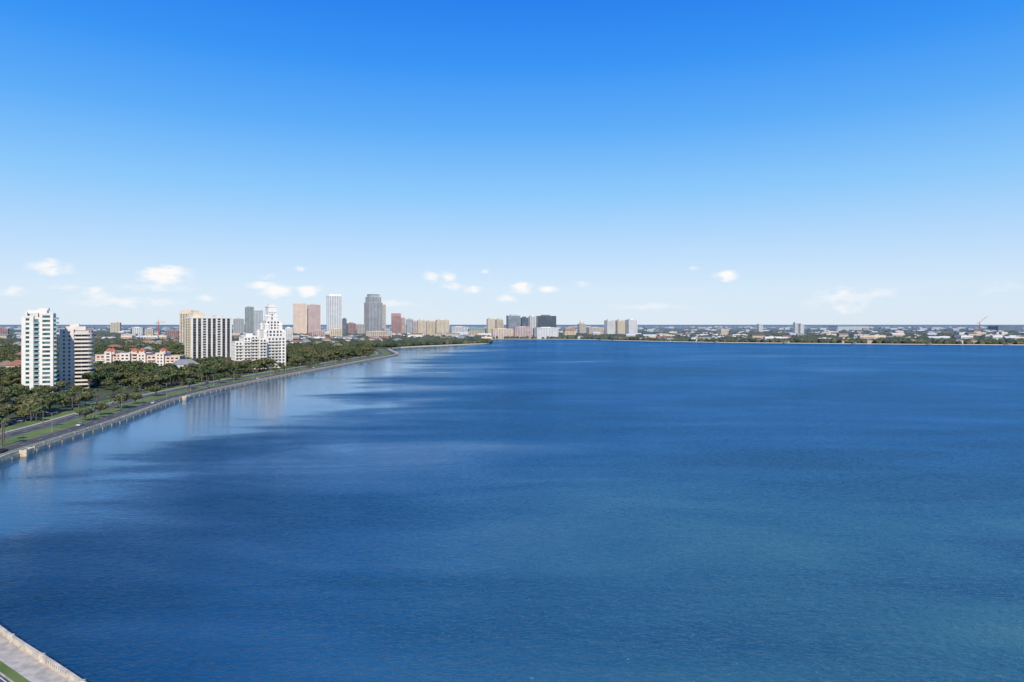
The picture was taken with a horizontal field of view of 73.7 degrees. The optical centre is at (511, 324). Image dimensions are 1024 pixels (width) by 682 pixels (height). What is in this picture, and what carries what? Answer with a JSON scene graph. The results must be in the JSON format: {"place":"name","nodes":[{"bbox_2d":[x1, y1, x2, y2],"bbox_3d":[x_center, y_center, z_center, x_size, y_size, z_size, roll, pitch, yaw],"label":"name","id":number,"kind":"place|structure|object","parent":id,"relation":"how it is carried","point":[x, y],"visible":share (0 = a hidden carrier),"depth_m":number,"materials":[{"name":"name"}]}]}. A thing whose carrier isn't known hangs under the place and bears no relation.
{"place":"outdoors","nodes":[
{"label":"outdoors","id":0,"kind":"place"},
{"bbox_2d":[6,360,20,367],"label":"house","id":1,"kind":"structure","parent":0,"point":[15,363],"depth_m":617.07,"materials":[{"name":"orange paint"}]},
{"bbox_2d":[21,308,58,392],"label":"white condominium tower","id":2,"kind":"structure","parent":0,"point":[39,356],"depth_m":483.22,"materials":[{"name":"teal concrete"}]},
{"bbox_2d":[171,359,198,367],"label":"house","id":3,"kind":"structure","parent":0,"point":[179,363],"depth_m":644.30,"materials":[{"name":"grey"}]},
{"bbox_2d":[179,310,191,342],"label":"office tower","id":4,"kind":"structure","parent":0,"point":[183,314],"depth_m":1488.62,"materials":[{"name":"beige concrete"}]},
{"bbox_2d":[0,351,377,433],"bbox_3d":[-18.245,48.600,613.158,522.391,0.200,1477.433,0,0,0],"label":"inland sidewalk","id":5,"kind":"structure","parent":0,"point":[143,394],"depth_m":421.18,"materials":[{"name":"concrete"}]},
{"bbox_2d":[0,349,394,681],"bbox_3d":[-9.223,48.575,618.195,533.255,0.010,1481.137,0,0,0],"label":"road","id":6,"kind":"structure","parent":0,"point":[59,433],"depth_m":367.87,"materials":[{"name":"asphalt"}]},
{"bbox_2d":[0,349,396,681],"bbox_3d":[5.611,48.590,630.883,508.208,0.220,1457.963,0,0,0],"label":"sidewalk","id":7,"kind":"structure","parent":0,"point":[23,663],"depth_m":97.30,"materials":[{"name":"concrete"}]},
{"bbox_2d":[233,318,243,334],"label":"hotel tower","id":8,"kind":"structure","parent":0,"point":[238,325],"depth_m":2585.59,"materials":[{"name":"blue glass"}]},
{"bbox_2d":[254,309,262,333],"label":"glass residential tower","id":9,"kind":"structure","parent":0,"point":[258,315],"depth_m":2735.82,"materials":[{"name":"grey concrete"}]},
{"bbox_2d":[347,322,355,333],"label":"civic building","id":10,"kind":"structure","parent":0,"point":[351,327],"depth_m":2887.16,"materials":[{"name":"concrete"}]},
{"bbox_2d":[364,294,382,333],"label":"stepped glass office tower","id":11,"kind":"structure","parent":0,"point":[373,312],"depth_m":2933.19,"materials":[{"name":"grey glass"}]},
{"bbox_2d":[383,304,385,330],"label":"beige office tower","id":12,"kind":"structure","parent":0,"point":[384,317],"depth_m":3143.97,"materials":[{"name":"grey concrete"}]},
{"bbox_2d":[391,313,400,333],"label":"gabled red office tower","id":13,"kind":"structure","parent":0,"point":[395,322],"depth_m":2884.86,"materials":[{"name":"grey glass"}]},
{"bbox_2d":[0,339,1023,681],"bbox_3d":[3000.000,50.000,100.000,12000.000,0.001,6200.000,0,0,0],"label":"water","id":14,"kind":"structure","parent":0,"point":[564,511],"depth_m":172.26,"materials":[{"name":"liquid"}]},
{"bbox_2d":[0,325,1023,434],"bbox_3d":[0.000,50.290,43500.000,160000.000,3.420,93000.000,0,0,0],"label":"ground","id":15,"kind":"structure","parent":0,"point":[61,407],"depth_m":570.75,"materials":[{"name":"plant"}]},
{"bbox_2d":[0,418,8,446],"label":"palm tree","id":16,"kind":"object","parent":15,"relation":"on","point":[3,420],"visible":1,"depth_m":270.71,"materials":[{"name":"green plant"}]},
{"bbox_2d":[0,393,9,403],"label":"live oak tree","id":17,"kind":"object","parent":15,"relation":"on","point":[5,397],"visible":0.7,"depth_m":374.06,"materials":[{"name":"green plant"}]},
{"bbox_2d":[0,403,12,412],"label":"live oak tree","id":18,"kind":"object","parent":15,"relation":"on","point":[6,407],"visible":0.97,"depth_m":330.15,"materials":[{"name":"green plant"}]},
{"bbox_2d":[0,380,12,386],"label":"live oak tree","id":19,"kind":"object","parent":15,"relation":"on","point":[5,382],"visible":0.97,"depth_m":494.88,"materials":[{"name":"green plant"}]},
{"bbox_2d":[0,387,19,402],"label":"live oak tree","id":20,"kind":"object","parent":15,"relation":"on","point":[11,392],"visible":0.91,"depth_m":386.83,"materials":[{"name":"green plant"}]},
{"bbox_2d":[12,384,29,390],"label":"live oak tree","id":21,"kind":"object","parent":15,"relation":"on","point":[20,387],"visible":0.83,"depth_m":420.65,"materials":[{"name":"green plant"}]},
{"bbox_2d":[12,394,31,404],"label":"live oak tree","id":22,"kind":"object","parent":15,"relation":"on","point":[19,400],"visible":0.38,"depth_m":384.92,"materials":[{"name":"green plant"}]},
{"bbox_2d":[0,411,62,427],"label":"parking lot","id":23,"kind":"structure","parent":15,"relation":"on","point":[45,414],"depth_m":359.95,"materials":[{"name":"asphalt"}]},
{"bbox_2d":[15,408,35,420],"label":"live oak tree","id":24,"kind":"object","parent":23,"relation":"on","point":[25,412],"visible":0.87,"depth_m":339.91,"materials":[{"name":"green plant"}]},
{"bbox_2d":[22,398,47,418],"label":"live oak tree","id":25,"kind":"object","parent":23,"relation":"on","point":[32,402],"visible":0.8,"depth_m":350.74,"materials":[{"name":"green plant"}]},
{"bbox_2d":[35,396,54,414],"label":"live oak tree","id":26,"kind":"object","parent":23,"relation":"on","point":[47,400],"visible":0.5,"depth_m":364.81,"materials":[{"name":"green plant"}]},
{"bbox_2d":[43,393,64,412],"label":"live oak tree","id":27,"kind":"object","parent":23,"relation":"on","point":[58,398],"visible":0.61,"depth_m":373.01,"materials":[{"name":"green plant"}]},
{"bbox_2d":[25,392,45,411],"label":"live oak tree","id":28,"kind":"object","parent":15,"relation":"on","point":[34,396],"visible":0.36,"depth_m":376.88,"materials":[{"name":"green plant"}]},
{"bbox_2d":[41,386,57,392],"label":"live oak tree","id":29,"kind":"object","parent":15,"relation":"on","point":[47,389],"visible":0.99,"depth_m":432.38,"materials":[{"name":"green plant"}]},
{"bbox_2d":[55,381,68,389],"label":"live oak tree","id":30,"kind":"object","parent":15,"relation":"on","point":[62,384],"visible":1,"depth_m":479.88,"materials":[{"name":"green plant"}]},
{"bbox_2d":[56,390,73,405],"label":"live oak tree","id":31,"kind":"object","parent":15,"relation":"on","point":[62,392],"visible":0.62,"depth_m":406.63,"materials":[{"name":"green plant"}]},
{"bbox_2d":[55,395,77,407],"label":"live oak tree","id":32,"kind":"object","parent":15,"relation":"on","point":[68,399],"visible":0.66,"depth_m":395.35,"materials":[{"name":"green plant"}]},
{"bbox_2d":[59,324,93,388],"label":"balcony condominium tower","id":33,"kind":"structure","parent":15,"relation":"on","point":[74,354],"depth_m":514.95,"materials":[{"name":"white concrete"}]},
{"bbox_2d":[67,385,86,396],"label":"live oak tree","id":34,"kind":"object","parent":15,"relation":"on","point":[76,388],"visible":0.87,"depth_m":423.78,"materials":[{"name":"green plant"}]},
{"bbox_2d":[75,408,93,420],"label":"live oak tree","id":35,"kind":"object","parent":15,"relation":"on","point":[86,411],"visible":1,"depth_m":340.95,"materials":[{"name":"green plant"}]},
{"bbox_2d":[81,372,100,388],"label":"live oak tree","id":36,"kind":"object","parent":15,"relation":"on","point":[90,377],"visible":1,"depth_m":508.25,"materials":[{"name":"green plant"}]},
{"bbox_2d":[90,402,108,415],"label":"live oak tree","id":37,"kind":"object","parent":15,"relation":"on","point":[103,405],"visible":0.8,"depth_m":362.44,"materials":[{"name":"green plant"}]},
{"bbox_2d":[105,383,118,394],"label":"live oak tree","id":38,"kind":"object","parent":15,"relation":"on","point":[111,387],"visible":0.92,"depth_m":465.87,"materials":[{"name":"green plant"}]},
{"bbox_2d":[110,322,120,332],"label":"condominium tower","id":39,"kind":"structure","parent":15,"relation":"on","point":[115,327],"depth_m":3185.91,"materials":[{"name":"beige concrete"}]},
{"bbox_2d":[110,391,130,408],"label":"live oak tree","id":40,"kind":"object","parent":15,"relation":"on","point":[124,397],"visible":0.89,"depth_m":389.10,"materials":[{"name":"green plant"}]},
{"bbox_2d":[129,384,141,391],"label":"live oak tree","id":41,"kind":"object","parent":15,"relation":"on","point":[136,386],"visible":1,"depth_m":490.09,"materials":[{"name":"green plant"}]},
{"bbox_2d":[130,393,142,403],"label":"live oak tree","id":42,"kind":"object","parent":15,"relation":"on","point":[135,396],"visible":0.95,"depth_m":413.07,"materials":[{"name":"green plant"}]},
{"bbox_2d":[132,327,143,335],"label":"building","id":43,"kind":"structure","parent":15,"relation":"on","point":[139,331],"depth_m":2291.05,"materials":[{"name":"white concrete"}]},
{"bbox_2d":[95,348,184,365],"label":"salmon apartment complex","id":44,"kind":"structure","parent":15,"relation":"on","point":[163,356],"depth_m":688.06,"materials":[{"name":"beige concrete"}]},
{"bbox_2d":[136,375,153,390],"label":"live oak tree","id":45,"kind":"object","parent":15,"relation":"on","point":[147,379],"visible":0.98,"depth_m":499.08,"materials":[{"name":"green plant"}]},
{"bbox_2d":[145,328,153,334],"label":"building","id":46,"kind":"structure","parent":15,"relation":"on","point":[149,331],"depth_m":2192.05,"materials":[{"name":"beige concrete"}]},
{"bbox_2d":[147,384,162,395],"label":"live oak tree","id":47,"kind":"object","parent":15,"relation":"on","point":[155,387],"visible":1,"depth_m":457.10,"materials":[{"name":"green plant"}]},
{"bbox_2d":[151,374,165,383],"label":"live oak tree","id":48,"kind":"object","parent":15,"relation":"on","point":[160,377],"visible":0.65,"depth_m":511.63,"materials":[{"name":"green plant"}]},
{"bbox_2d":[167,330,178,337],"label":"building","id":49,"kind":"structure","parent":15,"relation":"on","point":[175,333],"depth_m":1993.84,"materials":[{"name":"concrete"}]},
{"bbox_2d":[0,343,375,386],"bbox_3d":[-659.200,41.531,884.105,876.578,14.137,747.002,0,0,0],"label":"woodland","id":50,"kind":"object","parent":15,"relation":"on","point":[121,371],"visible":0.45,"depth_m":684.09,"materials":[{"name":"green plant"}]},
{"bbox_2d":[182,378,194,388],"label":"live oak tree","id":51,"kind":"object","parent":15,"relation":"on","point":[192,381],"visible":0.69,"depth_m":510.20,"materials":[{"name":"green plant"}]},
{"bbox_2d":[0,349,383,681],"bbox_3d":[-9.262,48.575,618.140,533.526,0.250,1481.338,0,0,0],"label":"kerb","id":52,"kind":"structure","parent":15,"relation":"on","point":[6,677],"depth_m":351.62,"materials":[{"name":"concrete"}]},
{"bbox_2d":[0,349,395,681],"bbox_3d":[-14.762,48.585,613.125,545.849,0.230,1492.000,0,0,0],"label":"grass verge","id":53,"kind":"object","parent":15,"relation":"on","point":[10,673],"depth_m":363.75,"materials":[{"name":"plant"}]},
{"bbox_2d":[77,391,93,405],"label":"live oak tree","id":54,"kind":"object","parent":53,"relation":"on","point":[85,396],"visible":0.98,"depth_m":403.63,"materials":[{"name":"green plant"}]},
{"bbox_2d":[0,354,397,681],"bbox_3d":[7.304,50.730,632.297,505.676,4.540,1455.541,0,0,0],"label":"seawall","id":55,"kind":"object","parent":15,"relation":"on","point":[16,455],"visible":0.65,"depth_m":352.69,"materials":[{"name":"concrete"}]},
{"bbox_2d":[19,446,35,456],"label":"seawall overlook","id":56,"kind":"object","parent":55,"relation":"attached to","point":[28,451],"visible":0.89,"depth_m":259.72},
{"bbox_2d":[0,348,397,681],"bbox_3d":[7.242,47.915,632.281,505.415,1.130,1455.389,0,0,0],"label":"balustrade","id":57,"kind":"object","parent":55,"relation":"on","point":[69,675],"visible":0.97,"depth_m":104.47,"materials":[{"name":"concrete"}]},
{"bbox_2d":[184,311,231,358],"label":"pier fronted condominium tower","id":58,"kind":"structure","parent":15,"relation":"on","point":[206,337],"depth_m":789.55,"materials":[{"name":"white concrete"}]},
{"bbox_2d":[214,373,224,379],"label":"live oak tree","id":59,"kind":"object","parent":15,"relation":"on","point":[219,375],"visible":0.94,"depth_m":557.44,"materials":[{"name":"green plant"}]},
{"bbox_2d":[0,335,491,346],"bbox_3d":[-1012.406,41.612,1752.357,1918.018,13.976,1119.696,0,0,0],"label":"distant tree canopy","id":60,"kind":"object","parent":15,"relation":"on","point":[385,342],"visible":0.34,"depth_m":1630.44,"materials":[{"name":"green plant"}]},
{"bbox_2d":[231,333,266,368],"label":"white stepped apartment block","id":61,"kind":"structure","parent":15,"relation":"on","point":[247,346],"depth_m":738.90,"materials":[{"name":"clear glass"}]},
{"bbox_2d":[245,306,253,333],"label":"glass residential tower","id":62,"kind":"structure","parent":15,"relation":"on","point":[249,319],"depth_m":2787.69,"materials":[{"name":"grey glass"}]},
{"bbox_2d":[256,303,285,367],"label":"white tower with stepped crown","id":63,"kind":"structure","parent":15,"relation":"on","point":[272,331],"depth_m":764.21,"materials":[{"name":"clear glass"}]},
{"bbox_2d":[285,327,292,340],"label":"apartment tower","id":64,"kind":"structure","parent":15,"relation":"on","point":[289,333],"depth_m":1694.65,"materials":[{"name":"white concrete"}]},
{"bbox_2d":[293,303,306,333],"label":"peach office tower","id":65,"kind":"structure","parent":15,"relation":"on","point":[299,318],"depth_m":2979.50,"materials":[{"name":"beige concrete"}]},
{"bbox_2d":[307,304,320,332],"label":"rose office tower","id":66,"kind":"structure","parent":15,"relation":"on","point":[313,316],"depth_m":3030.60,"materials":[{"name":"pink concrete"}]},
{"bbox_2d":[312,330,324,335],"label":"building","id":67,"kind":"structure","parent":15,"relation":"on","point":[318,332],"depth_m":2290.46,"materials":[{"name":"pink concrete"}]},
{"bbox_2d":[9,330,648,338],"bbox_3d":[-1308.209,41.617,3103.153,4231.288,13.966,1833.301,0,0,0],"label":"distant tree canopy","id":68,"kind":"object","parent":15,"relation":"on","point":[114,334],"visible":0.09,"depth_m":2581.02,"materials":[{"name":"green plant"}]},
{"bbox_2d":[326,294,341,330],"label":"pale residential tower","id":69,"kind":"structure","parent":15,"relation":"on","point":[333,310],"depth_m":2875.70,"materials":[{"name":"white concrete"}]},
{"bbox_2d":[330,328,341,336],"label":"building","id":70,"kind":"structure","parent":15,"relation":"on","point":[336,332],"depth_m":2191.57,"materials":[{"name":"beige concrete"}]},
{"bbox_2d":[342,318,346,333],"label":"dark office block","id":71,"kind":"structure","parent":15,"relation":"on","point":[344,325],"depth_m":2843.88,"materials":[{"name":"grey glass"}]},
{"bbox_2d":[356,324,363,333],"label":"civic building","id":72,"kind":"structure","parent":15,"relation":"on","point":[360,328],"depth_m":2937.85,"materials":[{"name":"grey concrete"}]},
{"bbox_2d":[366,331,391,336],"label":"building","id":73,"kind":"structure","parent":15,"relation":"on","point":[377,333],"depth_m":2187.82,"materials":[{"name":"beige concrete"}]},
{"bbox_2d":[401,317,405,333],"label":"red office block","id":74,"kind":"structure","parent":15,"relation":"on","point":[403,324],"depth_m":2942.68,"materials":[{"name":"grey concrete"}]},
{"bbox_2d":[406,318,412,332],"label":"hotel block","id":75,"kind":"structure","parent":15,"relation":"on","point":[409,325],"depth_m":2790.72,"materials":[{"name":"grey glass"}]},
{"bbox_2d":[413,320,416,332],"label":"hotel block","id":76,"kind":"structure","parent":15,"relation":"on","point":[414,326],"depth_m":2693.02,"materials":[{"name":"pink concrete"}]},
{"bbox_2d":[417,319,425,335],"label":"cream hotel","id":77,"kind":"structure","parent":15,"relation":"on","point":[421,325],"depth_m":2490.86,"materials":[{"name":"beige concrete"}]},
{"bbox_2d":[426,320,435,335],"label":"cream hotel","id":78,"kind":"structure","parent":15,"relation":"on","point":[430,327],"depth_m":2537.93,"materials":[{"name":"beige concrete"}]},
{"bbox_2d":[436,319,448,334],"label":"cream hotel","id":79,"kind":"structure","parent":15,"relation":"on","point":[442,326],"depth_m":2490.16,"materials":[{"name":"beige concrete"}]},
{"bbox_2d":[451,326,467,332],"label":"office block","id":80,"kind":"structure","parent":15,"relation":"on","point":[454,329],"depth_m":2688.40,"materials":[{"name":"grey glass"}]},
{"bbox_2d":[467,328,485,335],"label":"office block","id":81,"kind":"structure","parent":15,"relation":"on","point":[473,331],"depth_m":2487.70,"materials":[{"name":"beige concrete"}]},
{"bbox_2d":[487,318,494,332],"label":"cream apartment tower","id":82,"kind":"structure","parent":15,"relation":"on","point":[490,323],"depth_m":2440.79,"materials":[{"name":"beige concrete"}]},
{"bbox_2d":[495,318,503,328],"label":"cream apartment tower","id":83,"kind":"structure","parent":15,"relation":"on","point":[499,322],"depth_m":2491.06,"materials":[{"name":"beige concrete"}]},
{"bbox_2d":[491,328,512,338],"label":"hospital podium","id":84,"kind":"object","parent":15,"relation":"on","point":[501,333],"visible":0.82,"depth_m":2327.56,"materials":[{"name":"beige concrete"}]},
{"bbox_2d":[0,326,1023,333],"bbox_3d":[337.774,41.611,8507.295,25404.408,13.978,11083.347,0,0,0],"label":"horizon tree canopy","id":85,"kind":"object","parent":15,"relation":"on","point":[677,329],"visible":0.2,"depth_m":5397.93,"materials":[{"name":"plant"}]},
{"bbox_2d":[0,326,1023,339],"bbox_3d":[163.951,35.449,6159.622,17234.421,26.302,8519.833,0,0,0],"label":"distant low buildings","id":86,"kind":"structure","parent":15,"relation":"on","point":[997,336],"depth_m":2317.56,"materials":[{"name":"beige paint"}]},
{"bbox_2d":[506,315,519,328],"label":"hospital glass wing","id":87,"kind":"structure","parent":15,"relation":"on","point":[512,321],"depth_m":2439.74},
{"bbox_2d":[513,326,531,338],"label":"hospital podium","id":88,"kind":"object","parent":15,"relation":"on","point":[522,331],"visible":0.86,"depth_m":2334.93,"materials":[{"name":"pink concrete"}]},
{"bbox_2d":[520,316,527,326],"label":"hospital glass wing","id":89,"kind":"structure","parent":15,"relation":"on","point":[523,320],"depth_m":2474.29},
{"bbox_2d":[528,315,535,334],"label":"building","id":90,"kind":"structure","parent":15,"relation":"on","point":[532,321],"depth_m":2490.74,"materials":[{"name":"grey concrete"}]},
{"bbox_2d":[534,327,557,338],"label":"hospital parking structure","id":91,"kind":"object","parent":15,"relation":"on","point":[541,332],"visible":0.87,"depth_m":2317.27,"materials":[{"name":"white concrete"}]},
{"bbox_2d":[536,315,555,327],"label":"hospital dark glass tower","id":92,"kind":"structure","parent":15,"relation":"on","point":[545,320],"depth_m":2405.82,"materials":[{"name":"grey glass"}]},
{"bbox_2d":[563,328,575,335],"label":"apartment block","id":93,"kind":"structure","parent":15,"relation":"on","point":[569,331],"depth_m":2492.39,"materials":[{"name":"beige concrete"}]},
{"bbox_2d":[577,319,585,332],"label":"domed civic building","id":94,"kind":"structure","parent":15,"relation":"on","point":[581,327],"depth_m":2991.72,"materials":[{"name":"grey concrete"}]},
{"bbox_2d":[586,327,602,333],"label":"apartment block","id":95,"kind":"structure","parent":15,"relation":"on","point":[589,330],"depth_m":2688.46,"materials":[{"name":"beige concrete"}]},
{"bbox_2d":[604,319,614,333],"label":"white apartment tower","id":96,"kind":"structure","parent":15,"relation":"on","point":[609,326],"depth_m":2688.88,"materials":[{"name":"grey concrete"}]},
{"bbox_2d":[615,319,624,333],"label":"white apartment tower","id":97,"kind":"structure","parent":15,"relation":"on","point":[619,326],"depth_m":2709.46,"materials":[{"name":"grey concrete"}]},
{"bbox_2d":[625,319,636,333],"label":"white apartment tower","id":98,"kind":"structure","parent":15,"relation":"on","point":[630,326],"depth_m":2727.57,"materials":[{"name":"grey concrete"}]},
{"bbox_2d":[394,339,1023,347],"bbox_3d":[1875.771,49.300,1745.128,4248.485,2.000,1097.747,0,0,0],"label":"shore revetment","id":99,"kind":"object","parent":15,"relation":"on","point":[753,342],"visible":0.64,"depth_m":1742.23,"materials":[{"name":"stone"}]},
{"bbox_2d":[717,329,727,334],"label":"building","id":100,"kind":"structure","parent":15,"relation":"on","point":[723,331],"depth_m":2589.27,"materials":[{"name":"beige concrete"}]},
{"bbox_2d":[462,336,1019,343],"bbox_3d":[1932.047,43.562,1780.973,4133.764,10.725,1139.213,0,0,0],"label":"shoreline tree row","id":101,"kind":"object","parent":15,"relation":"on","point":[736,340],"visible":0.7,"depth_m":1820.28,"materials":[{"name":"plant"}]},
{"bbox_2d":[756,324,762,331],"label":"building","id":102,"kind":"structure","parent":15,"relation":"on","point":[759,327],"depth_m":3592.44,"materials":[{"name":"white concrete"}]},
{"bbox_2d":[550,332,1023,343],"bbox_3d":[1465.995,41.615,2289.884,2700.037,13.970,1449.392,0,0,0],"label":"island tree canopy","id":103,"kind":"object","parent":15,"relation":"on","point":[886,340],"visible":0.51,"depth_m":1983.60,"materials":[{"name":"plant"}]},
{"bbox_2d":[793,322,797,332],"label":"white waterfront tower","id":104,"kind":"structure","parent":15,"relation":"on","point":[795,327],"depth_m":2895.25,"materials":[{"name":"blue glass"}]},
{"bbox_2d":[988,326,1022,329],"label":"cruise terminal","id":105,"kind":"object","parent":15,"relation":"on","point":[1005,327],"visible":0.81,"depth_m":4562.91,"materials":[{"name":"blue glass"}]},
{"bbox_2d":[0,0,1023,324],"label":"sky","id":106,"kind":"structure","parent":0,"point":[460,162],"materials":[{"name":"blue"}]},
{"bbox_2d":[798,323,803,332],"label":"white waterfront tower","id":107,"kind":"structure","parent":0,"point":[800,327],"depth_m":2895.46,"materials":[{"name":"grey concrete"}]},
{"bbox_2d":[828,325,868,329],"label":"warehouse","id":108,"kind":"structure","parent":0,"point":[848,327],"depth_m":5157.69,"materials":[{"name":"white concrete"}]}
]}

